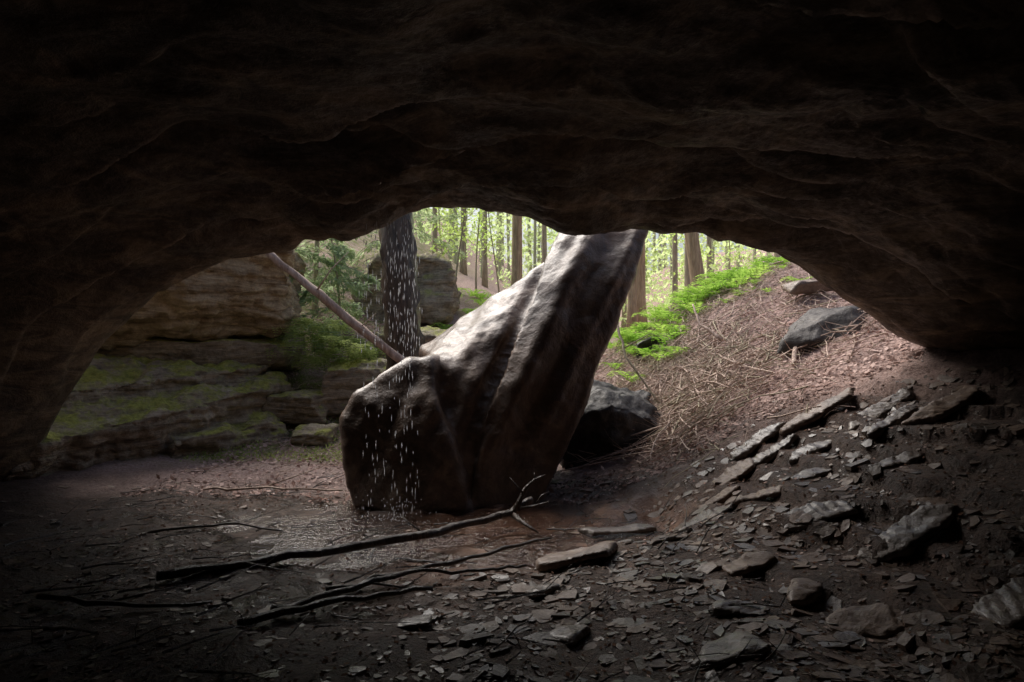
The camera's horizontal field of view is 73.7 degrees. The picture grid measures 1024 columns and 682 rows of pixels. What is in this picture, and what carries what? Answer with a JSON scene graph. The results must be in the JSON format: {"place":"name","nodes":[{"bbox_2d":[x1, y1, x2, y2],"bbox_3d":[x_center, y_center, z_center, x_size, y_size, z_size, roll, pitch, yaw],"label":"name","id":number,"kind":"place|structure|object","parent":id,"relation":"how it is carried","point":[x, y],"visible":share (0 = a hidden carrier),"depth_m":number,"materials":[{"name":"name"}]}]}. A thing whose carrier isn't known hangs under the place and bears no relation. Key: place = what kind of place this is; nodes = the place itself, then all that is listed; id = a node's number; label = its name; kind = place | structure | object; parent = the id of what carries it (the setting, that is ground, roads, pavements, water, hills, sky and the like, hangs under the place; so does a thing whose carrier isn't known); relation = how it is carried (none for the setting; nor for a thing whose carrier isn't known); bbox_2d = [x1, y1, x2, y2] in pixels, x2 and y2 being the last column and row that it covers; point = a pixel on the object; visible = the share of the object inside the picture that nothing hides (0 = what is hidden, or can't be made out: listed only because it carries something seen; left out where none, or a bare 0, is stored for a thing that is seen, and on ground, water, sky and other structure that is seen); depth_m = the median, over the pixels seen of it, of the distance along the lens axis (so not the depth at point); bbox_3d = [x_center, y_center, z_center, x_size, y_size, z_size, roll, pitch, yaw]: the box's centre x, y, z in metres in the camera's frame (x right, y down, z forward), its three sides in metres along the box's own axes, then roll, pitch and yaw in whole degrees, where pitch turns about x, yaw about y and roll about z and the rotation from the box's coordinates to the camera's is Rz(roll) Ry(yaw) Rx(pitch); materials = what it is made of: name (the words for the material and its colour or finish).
{"place":"outdoors","nodes":[
{"label":"outdoors","id":0,"kind":"place"},
{"bbox_2d":[0,212,1023,681],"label":"ground","id":1,"kind":"structure","parent":0,"point":[46,500],"depth_m":5.00,"materials":[{"name":"brown soil"}]},
{"bbox_2d":[36,581,211,607],"bbox_3d":[-2.360,1.556,4.148,1.080,0.065,0.354,0,0,-11],"label":"fallen branch","id":2,"kind":"object","parent":1,"relation":"on","point":[80,601],"visible":0.99,"depth_m":4.06,"materials":[{"name":"brown wood"}]},
{"bbox_2d":[2,353,292,480],"bbox_3d":[-5.379,1.039,9.765,2.855,1.860,4.879,0,0,32],"label":"mossy rock ledge","id":3,"kind":"object","parent":1,"relation":"on","point":[124,408],"visible":0.72,"depth_m":9.24,"materials":[{"name":"stone"}]},
{"bbox_2d":[99,249,306,351],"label":"overhanging rock wall","id":4,"kind":"structure","parent":3,"relation":"on","point":[231,298],"depth_m":10.29,"materials":[{"name":"stone"}]},
{"bbox_2d":[96,335,306,370],"bbox_3d":[-5.179,0.209,11.348,3.336,0.816,1.941,0,0,-14],"label":"layered rock ledge","id":5,"kind":"object","parent":1,"relation":"on","point":[250,349],"visible":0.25,"depth_m":10.68,"materials":[{"name":"stone"}]},
{"bbox_2d":[147,522,282,532],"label":"fallen branch","id":6,"kind":"object","parent":1,"relation":"on","point":[194,526],"visible":1,"depth_m":5.68,"materials":[{"name":"brown wood"}]},
{"bbox_2d":[180,416,341,462],"bbox_3d":[-3.149,1.230,10.154,2.383,0.812,2.769,0,0,0],"label":"groundcover","id":7,"kind":"object","parent":1,"relation":"on","point":[280,456],"visible":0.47,"depth_m":9.20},
{"bbox_2d":[203,459,342,491],"bbox_3d":[-2.495,1.416,7.257,1.449,0.276,0.563,0,0,-5],"label":"fallen branch","id":8,"kind":"object","parent":1,"relation":"on","point":[245,488],"visible":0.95,"depth_m":7.03,"materials":[{"name":"brown wood"}]},
{"bbox_2d":[289,244,358,339],"bbox_3d":[-4.389,-1.767,12.959,2.879,4.343,2.146,0,0,0],"label":"hemlock tree","id":9,"kind":"object","parent":1,"relation":"on","point":[326,262],"visible":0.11,"depth_m":12.88,"materials":[{"name":"green plant"}]},
{"bbox_2d":[295,239,366,314],"bbox_3d":[-4.041,-3.378,14.357,3.137,6.002,3.145,0,0,0],"label":"hemlock tree","id":10,"kind":"object","parent":1,"relation":"on","point":[316,267],"visible":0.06,"depth_m":14.08,"materials":[{"name":"green plant"}]},
{"bbox_2d":[237,586,432,624],"bbox_3d":[-1.024,1.565,4.073,1.148,0.074,0.083,0,0,-26],"label":"fallen branch","id":11,"kind":"object","parent":1,"relation":"on","point":[269,615],"visible":0.97,"depth_m":4.02,"materials":[{"name":"brown wood"}]},
{"bbox_2d":[298,237,380,352],"bbox_3d":[-3.359,-1.373,13.097,1.828,3.440,2.415,0,0,0],"label":"hemlock tree","id":12,"kind":"object","parent":1,"relation":"on","point":[338,252],"visible":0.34,"depth_m":12.88,"materials":[{"name":"green plant"}]},
{"bbox_2d":[156,473,549,580],"bbox_3d":[-1.037,1.393,5.345,3.096,0.428,0.470,0,0,-26],"label":"fallen branch","id":13,"kind":"object","parent":1,"relation":"on","point":[333,549],"visible":1,"depth_m":5.10,"materials":[{"name":"brown wood"}]},
{"bbox_2d":[262,326,446,446],"bbox_3d":[-2.320,0.619,11.851,1.804,1.922,4.283,0,0,35],"label":"stepping rock ledge","id":14,"kind":"object","parent":1,"relation":"on","point":[310,409],"visible":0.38,"depth_m":10.81,"materials":[{"name":"stone"}]},
{"bbox_2d":[262,317,385,374],"bbox_3d":[-3.170,0.125,11.509,2.156,1.014,1.664,0,0,0],"label":"drooping fern","id":15,"kind":"object","parent":14,"relation":"on","point":[334,345],"visible":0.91,"depth_m":11.28,"materials":[{"name":"green plant"}]},
{"bbox_2d":[314,208,466,265],"bbox_3d":[-3.150,-4.438,18.359,4.001,6.538,3.855,0,0,0],"label":"hemlock tree","id":16,"kind":"object","parent":1,"relation":"on","point":[428,214],"visible":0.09,"depth_m":18.23,"materials":[{"name":"green plant"}]},
{"bbox_2d":[379,212,424,369],"bbox_3d":[-2.122,-5.853,10.319,2.068,15.031,1.303,0,0,-15],"label":"wet tree","id":17,"kind":"object","parent":1,"relation":"on","point":[404,306],"visible":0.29,"depth_m":10.18,"materials":[{"name":"brown plant"}]},
{"bbox_2d":[265,253,405,362],"bbox_3d":[-2.210,-0.224,9.803,2.649,2.246,0.358,0,0,-14],"label":"leaning log","id":18,"kind":"object","parent":17,"relation":"attached to","point":[323,297],"visible":0.65,"depth_m":9.79,"materials":[{"name":"brown wood"}]},
{"bbox_2d":[351,250,460,325],"bbox_3d":[-2.420,-1.232,15.652,2.522,1.909,2.032,0,0,0],"label":"mossy boulder","id":19,"kind":"object","parent":1,"relation":"on","point":[440,292],"visible":0.54,"depth_m":14.84,"materials":[{"name":"stone"}]},
{"bbox_2d":[270,537,550,609],"bbox_3d":[-0.447,1.550,4.556,2.235,0.083,0.378,0,0,-41],"label":"fallen branch","id":20,"kind":"object","parent":1,"relation":"on","point":[344,590],"visible":0.91,"depth_m":4.37,"materials":[{"name":"brown wood"}]},
{"bbox_2d":[397,614,431,627],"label":"flat slate slab","id":21,"kind":"object","parent":1,"relation":"on","point":[423,620],"depth_m":3.92,"materials":[{"name":"grey stone"}]},
{"bbox_2d":[325,564,526,590],"bbox_3d":[-0.546,1.562,4.557,1.350,0.088,0.108,0,0,-14],"label":"fallen branch","id":22,"kind":"object","parent":1,"relation":"on","point":[328,588],"visible":0.81,"depth_m":4.57,"materials":[{"name":"brown wood"}]},
{"bbox_2d":[432,207,437,253],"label":"tall tree","id":23,"kind":"object","parent":1,"relation":"on","point":[434,232],"visible":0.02,"depth_m":22.92,"materials":[{"name":"brown plant"}]},
{"bbox_2d":[214,491,663,570],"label":"puddle","id":24,"kind":"object","parent":1,"relation":"on","point":[340,503],"visible":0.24,"depth_m":6.00,"materials":[{"name":"liquid"}]},
{"bbox_2d":[426,207,469,253],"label":"sapling tree","id":25,"kind":"object","parent":1,"relation":"on","point":[439,228],"visible":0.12,"depth_m":20.37,"materials":[{"name":"green plant"}]},
{"bbox_2d":[429,207,481,276],"bbox_3d":[-1.303,-4.053,17.315,1.769,6.089,2.427,0,0,-21],"label":"sapling tree","id":26,"kind":"object","parent":1,"relation":"on","point":[445,243],"visible":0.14,"depth_m":17.53,"materials":[{"name":"green plant"}]},
{"bbox_2d":[421,208,497,290],"bbox_3d":[-1.075,-4.048,18.973,2.310,5.754,2.176,0,0,-36],"label":"sapling tree","id":27,"kind":"object","parent":1,"relation":"on","point":[474,229],"visible":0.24,"depth_m":19.20,"materials":[{"name":"green plant"}]},
{"bbox_2d":[431,288,491,328],"bbox_3d":[-0.657,-0.678,16.213,2.372,1.420,4.041,0,0,0],"label":"fern patch","id":28,"kind":"object","parent":1,"relation":"on","point":[477,295],"visible":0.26,"depth_m":17.24,"materials":[{"name":"green plant"}]},
{"bbox_2d":[459,208,467,275],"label":"tall tree","id":29,"kind":"object","parent":1,"relation":"on","point":[463,267],"visible":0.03,"depth_m":27.89,"materials":[{"name":"brown plant"}]},
{"bbox_2d":[0,258,931,681],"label":"dead twigs","id":30,"kind":"object","parent":1,"relation":"on","point":[682,390],"visible":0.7,"depth_m":8.07,"materials":[{"name":"brown wood"}]},
{"bbox_2d":[481,210,487,287],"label":"tall tree","id":31,"kind":"object","parent":1,"relation":"on","point":[484,283],"visible":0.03,"depth_m":24.92,"materials":[{"name":"brown plant"}]},
{"bbox_2d":[469,212,507,292],"bbox_3d":[-0.729,-4.127,21.997,1.289,5.731,2.398,0,0,0],"label":"sapling tree","id":32,"kind":"object","parent":1,"relation":"on","point":[491,240],"visible":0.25,"depth_m":21.93,"materials":[{"name":"green plant"}]},
{"bbox_2d":[339,229,648,514],"bbox_3d":[-0.173,0.150,8.039,3.799,3.474,2.140,0,0,-28],"label":"leaning boulder","id":33,"kind":"object","parent":1,"relation":"on","point":[498,387],"visible":0.91,"depth_m":7.12,"materials":[{"name":"stone"}]},
{"bbox_2d":[0,0,1023,480],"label":"cave rock roof","id":34,"kind":"structure","parent":1,"relation":"on","point":[866,156],"depth_m":4.66,"materials":[{"name":"stone"}]},
{"bbox_2d":[328,218,430,524],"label":"dripping water","id":35,"kind":"structure","parent":34,"relation":"attached to","point":[397,330],"depth_m":6.30,"materials":[{"name":"clear liquid"}]},
{"bbox_2d":[0,347,1023,681],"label":"slate rubble","id":36,"kind":"object","parent":1,"relation":"on","point":[852,667],"visible":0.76,"depth_m":4.02,"materials":[{"name":"grey stone"}]},
{"bbox_2d":[0,263,1023,681],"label":"leaf litter","id":37,"kind":"object","parent":1,"relation":"on","point":[684,455],"visible":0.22,"depth_m":7.01,"materials":[{"name":"brown plant"}]},
{"bbox_2d":[511,215,522,285],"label":"tall tree","id":38,"kind":"object","parent":1,"relation":"on","point":[516,270],"visible":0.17,"depth_m":17.89,"materials":[{"name":"brown plant"}]},
{"bbox_2d":[525,581,559,598],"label":"flat slate slab","id":39,"kind":"object","parent":1,"relation":"on","point":[541,586],"depth_m":4.35,"materials":[{"name":"grey stone"}]},
{"bbox_2d":[542,224,546,262],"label":"tall tree","id":40,"kind":"object","parent":1,"relation":"on","point":[544,241],"visible":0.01,"depth_m":26.91,"materials":[{"name":"brown plant"}]},
{"bbox_2d":[550,622,590,646],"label":"flat slate slab","id":41,"kind":"object","parent":1,"relation":"on","point":[578,631],"depth_m":3.72,"materials":[{"name":"grey stone"}]},
{"bbox_2d":[535,541,617,571],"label":"flat slate slab","id":42,"kind":"object","parent":1,"relation":"on","point":[556,561],"depth_m":4.84,"materials":[{"name":"grey stone"}]},
{"bbox_2d":[412,207,772,322],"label":"distant forest","id":43,"kind":"object","parent":1,"relation":"on","point":[661,246],"visible":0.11,"depth_m":36.34,"materials":[{"name":"green plant"}]},
{"bbox_2d":[560,379,662,468],"bbox_3d":[1.266,1.162,8.818,1.482,1.315,1.254,0,0,0],"label":"shaded boulder","id":44,"kind":"object","parent":1,"relation":"on","point":[611,410],"visible":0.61,"depth_m":8.33,"materials":[{"name":"stone"}]},
{"bbox_2d":[577,523,657,537],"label":"flat slate slab","id":45,"kind":"object","parent":1,"relation":"on","point":[625,529],"depth_m":5.95,"materials":[{"name":"grey stone"}]},
{"bbox_2d":[621,298,626,331],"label":"tall tree","id":46,"kind":"object","parent":1,"relation":"on","point":[623,324],"visible":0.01,"depth_m":30.89,"materials":[{"name":"brown plant"}]},
{"bbox_2d":[618,539,634,542],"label":"flat slate slab","id":47,"kind":"object","parent":1,"relation":"on","point":[627,540],"depth_m":5.43,"materials":[{"name":"grey stone"}]},
{"bbox_2d":[626,277,637,330],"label":"tall tree","id":48,"kind":"object","parent":1,"relation":"on","point":[632,303],"visible":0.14,"depth_m":15.50,"materials":[{"name":"brown plant"}]},
{"bbox_2d":[617,323,661,406],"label":"fallen branch","id":49,"kind":"object","parent":1,"relation":"on","point":[628,360],"visible":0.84,"depth_m":9.39,"materials":[{"name":"brown wood"}]},
{"bbox_2d":[636,242,647,323],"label":"tall tree","id":50,"kind":"object","parent":1,"relation":"on","point":[641,287],"visible":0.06,"depth_m":16.34,"materials":[{"name":"brown plant"}]},
{"bbox_2d":[627,246,662,303],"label":"sapling tree","id":51,"kind":"object","parent":1,"relation":"on","point":[646,259],"visible":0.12,"depth_m":21.97,"materials":[{"name":"green plant"}]},
{"bbox_2d":[635,336,666,364],"bbox_3d":[2.309,0.181,11.379,0.567,0.520,0.609,0,0,0],"label":"slope rock","id":52,"kind":"object","parent":1,"relation":"on","point":[648,343],"visible":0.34,"depth_m":11.12,"materials":[{"name":"stone"}]},
{"bbox_2d":[639,532,683,549],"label":"fallen branch","id":53,"kind":"object","parent":1,"relation":"on","point":[645,547],"visible":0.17,"depth_m":5.03,"materials":[{"name":"brown wood"}]},
{"bbox_2d":[650,533,687,545],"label":"flat slate slab","id":54,"kind":"object","parent":1,"relation":"on","point":[654,540],"depth_m":5.14,"materials":[{"name":"grey stone"}]},
{"bbox_2d":[672,233,677,305],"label":"tall tree","id":55,"kind":"object","parent":1,"relation":"on","point":[674,260],"visible":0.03,"depth_m":25.89,"materials":[{"name":"brown plant"}]},
{"bbox_2d":[684,243,690,293],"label":"tall tree","id":56,"kind":"object","parent":1,"relation":"on","point":[687,282],"visible":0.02,"depth_m":18.91,"materials":[{"name":"brown plant"}]},
{"bbox_2d":[663,233,715,286],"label":"sapling tree","id":57,"kind":"object","parent":1,"relation":"on","point":[682,264],"visible":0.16,"depth_m":21.00,"materials":[{"name":"green plant"}]},
{"bbox_2d":[684,232,705,292],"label":"leaning tree","id":58,"kind":"object","parent":1,"relation":"on","point":[695,261],"visible":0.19,"depth_m":15.37,"materials":[{"name":"brown plant"}]},
{"bbox_2d":[671,503,735,530],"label":"flat slate slab","id":59,"kind":"object","parent":1,"relation":"on","point":[702,515],"depth_m":5.58,"materials":[{"name":"grey stone"}]},
{"bbox_2d":[724,485,782,505],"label":"flat slate slab","id":60,"kind":"object","parent":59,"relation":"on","point":[764,494],"depth_m":5.56,"materials":[{"name":"grey stone"}]},
{"bbox_2d":[599,255,811,381],"bbox_3d":[3.400,-0.462,12.288,3.953,2.184,4.648,0,0,0],"label":"fern patch","id":61,"kind":"object","parent":1,"relation":"on","point":[698,292],"visible":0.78,"depth_m":11.76,"materials":[{"name":"green plant"}]},
{"bbox_2d":[692,304,722,341],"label":"fallen branch","id":62,"kind":"object","parent":1,"relation":"on","point":[714,334],"visible":1,"depth_m":9.76,"materials":[{"name":"brown wood"}]},
{"bbox_2d":[706,236,711,280],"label":"tall tree","id":63,"kind":"object","parent":1,"relation":"on","point":[709,242],"visible":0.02,"depth_m":27.91,"materials":[{"name":"brown plant"}]},
{"bbox_2d":[698,485,740,508],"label":"flat slate slab","id":64,"kind":"object","parent":1,"relation":"on","point":[723,495],"depth_m":5.81,"materials":[{"name":"grey stone"}]},
{"bbox_2d":[703,458,754,493],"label":"flat slate slab","id":65,"kind":"object","parent":1,"relation":"on","point":[735,472],"depth_m":6.19,"materials":[{"name":"grey stone"}]},
{"bbox_2d":[739,434,798,479],"bbox_3d":[2.303,1.098,6.306,0.798,0.462,0.182,0,0,-10],"label":"flat slate slab","id":66,"kind":"object","parent":65,"relation":"on","point":[768,455],"depth_m":6.30,"materials":[{"name":"grey stone"}]},
{"bbox_2d":[690,631,771,668],"bbox_3d":[1.084,1.562,3.434,0.433,0.098,0.253,0,0,-24],"label":"flat slate slab","id":67,"kind":"object","parent":1,"relation":"on","point":[733,644],"depth_m":3.41,"materials":[{"name":"grey stone"}]},
{"bbox_2d":[705,240,760,269],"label":"sapling tree","id":68,"kind":"object","parent":1,"relation":"on","point":[735,257],"visible":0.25,"depth_m":21.80,"materials":[{"name":"green plant"}]},
{"bbox_2d":[710,599,770,616],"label":"flat slate slab","id":69,"kind":"object","parent":1,"relation":"on","point":[720,607],"depth_m":3.87,"materials":[{"name":"grey stone"}]},
{"bbox_2d":[722,551,777,575],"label":"flat slate slab","id":70,"kind":"object","parent":1,"relation":"on","point":[746,563],"depth_m":4.47,"materials":[{"name":"grey stone"}]},
{"bbox_2d":[729,422,785,460],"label":"flat slate slab","id":71,"kind":"object","parent":1,"relation":"on","point":[755,441],"depth_m":6.60,"materials":[{"name":"grey stone"}]},
{"bbox_2d":[791,346,797,365],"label":"fallen branch","id":72,"kind":"object","parent":1,"relation":"on","point":[795,348],"visible":0.86,"depth_m":8.15,"materials":[{"name":"brown wood"}]},
{"bbox_2d":[786,578,822,607],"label":"rock","id":73,"kind":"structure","parent":1,"relation":"on","point":[803,592],"depth_m":4.04,"materials":[{"name":"grey stone"}]},
{"bbox_2d":[781,279,832,294],"bbox_3d":[4.241,-0.774,9.739,0.688,0.243,0.470,0,0,0],"label":"flat rock","id":74,"kind":"object","parent":1,"relation":"on","point":[805,286],"visible":0.84,"depth_m":9.56,"materials":[{"name":"brown stone"}]},
{"bbox_2d":[789,439,831,463],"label":"flat slate slab","id":75,"kind":"object","parent":1,"relation":"on","point":[820,446],"depth_m":6.05,"materials":[{"name":"grey stone"}]},
{"bbox_2d":[779,387,855,435],"bbox_3d":[2.979,0.681,6.593,0.829,0.452,0.213,0,0,-6],"label":"flat slate slab","id":76,"kind":"object","parent":1,"relation":"on","point":[802,420],"depth_m":6.54,"materials":[{"name":"grey stone"}]},
{"bbox_2d":[781,500,857,531],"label":"flat slate slab","id":77,"kind":"object","parent":1,"relation":"on","point":[826,510],"depth_m":4.95,"materials":[{"name":"grey stone"}]},
{"bbox_2d":[776,451,862,486],"bbox_3d":[2.581,1.083,5.694,0.869,0.327,0.161,0,0,-6],"label":"flat slate slab","id":78,"kind":"object","parent":1,"relation":"on","point":[816,472],"depth_m":5.67,"materials":[{"name":"grey stone"}]},
{"bbox_2d":[777,305,867,353],"bbox_3d":[3.963,-0.161,8.664,1.410,0.647,0.977,0,0,0],"label":"slope boulder","id":79,"kind":"object","parent":1,"relation":"on","point":[810,332],"visible":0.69,"depth_m":8.34,"materials":[{"name":"stone"}]},
{"bbox_2d":[825,602,904,637],"bbox_3d":[2.021,1.531,3.727,0.626,0.164,0.304,0,0,0],"label":"flat slate slab","id":80,"kind":"object","parent":1,"relation":"on","point":[877,620],"depth_m":3.71,"materials":[{"name":"grey stone"}]},
{"bbox_2d":[848,388,914,430],"bbox_3d":[3.410,0.653,6.302,0.762,0.428,0.229,0,0,-11],"label":"flat slate slab","id":81,"kind":"object","parent":1,"relation":"on","point":[881,409],"depth_m":6.29,"materials":[{"name":"grey stone"}]},
{"bbox_2d":[866,405,917,438],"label":"flat slate slab","id":82,"kind":"object","parent":1,"relation":"on","point":[895,417],"depth_m":5.90,"materials":[{"name":"grey stone"}]},
{"bbox_2d":[868,444,948,468],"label":"flat slate slab","id":83,"kind":"object","parent":1,"relation":"on","point":[906,457],"depth_m":5.37,"materials":[{"name":"grey stone"}]},
{"bbox_2d":[857,503,961,560],"bbox_3d":[2.626,1.273,4.503,0.721,0.377,0.277,0,0,-17],"label":"flat slate slab","id":84,"kind":"object","parent":1,"relation":"on","point":[906,535],"depth_m":4.46,"materials":[{"name":"grey stone"}]},
{"bbox_2d":[899,386,982,425],"bbox_3d":[3.714,0.592,5.909,0.841,0.389,0.227,0,0,-17],"label":"flat slate slab","id":85,"kind":"object","parent":1,"relation":"on","point":[934,411],"depth_m":5.86,"materials":[{"name":"grey stone"}]},
{"bbox_2d":[970,577,1023,628],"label":"flat slate slab","id":86,"kind":"object","parent":1,"relation":"on","point":[1004,605],"depth_m":3.59,"materials":[{"name":"grey stone"}]},
{"bbox_2d":[430,207,752,275],"label":"sky","id":87,"kind":"structure","parent":0,"point":[475,211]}
]}

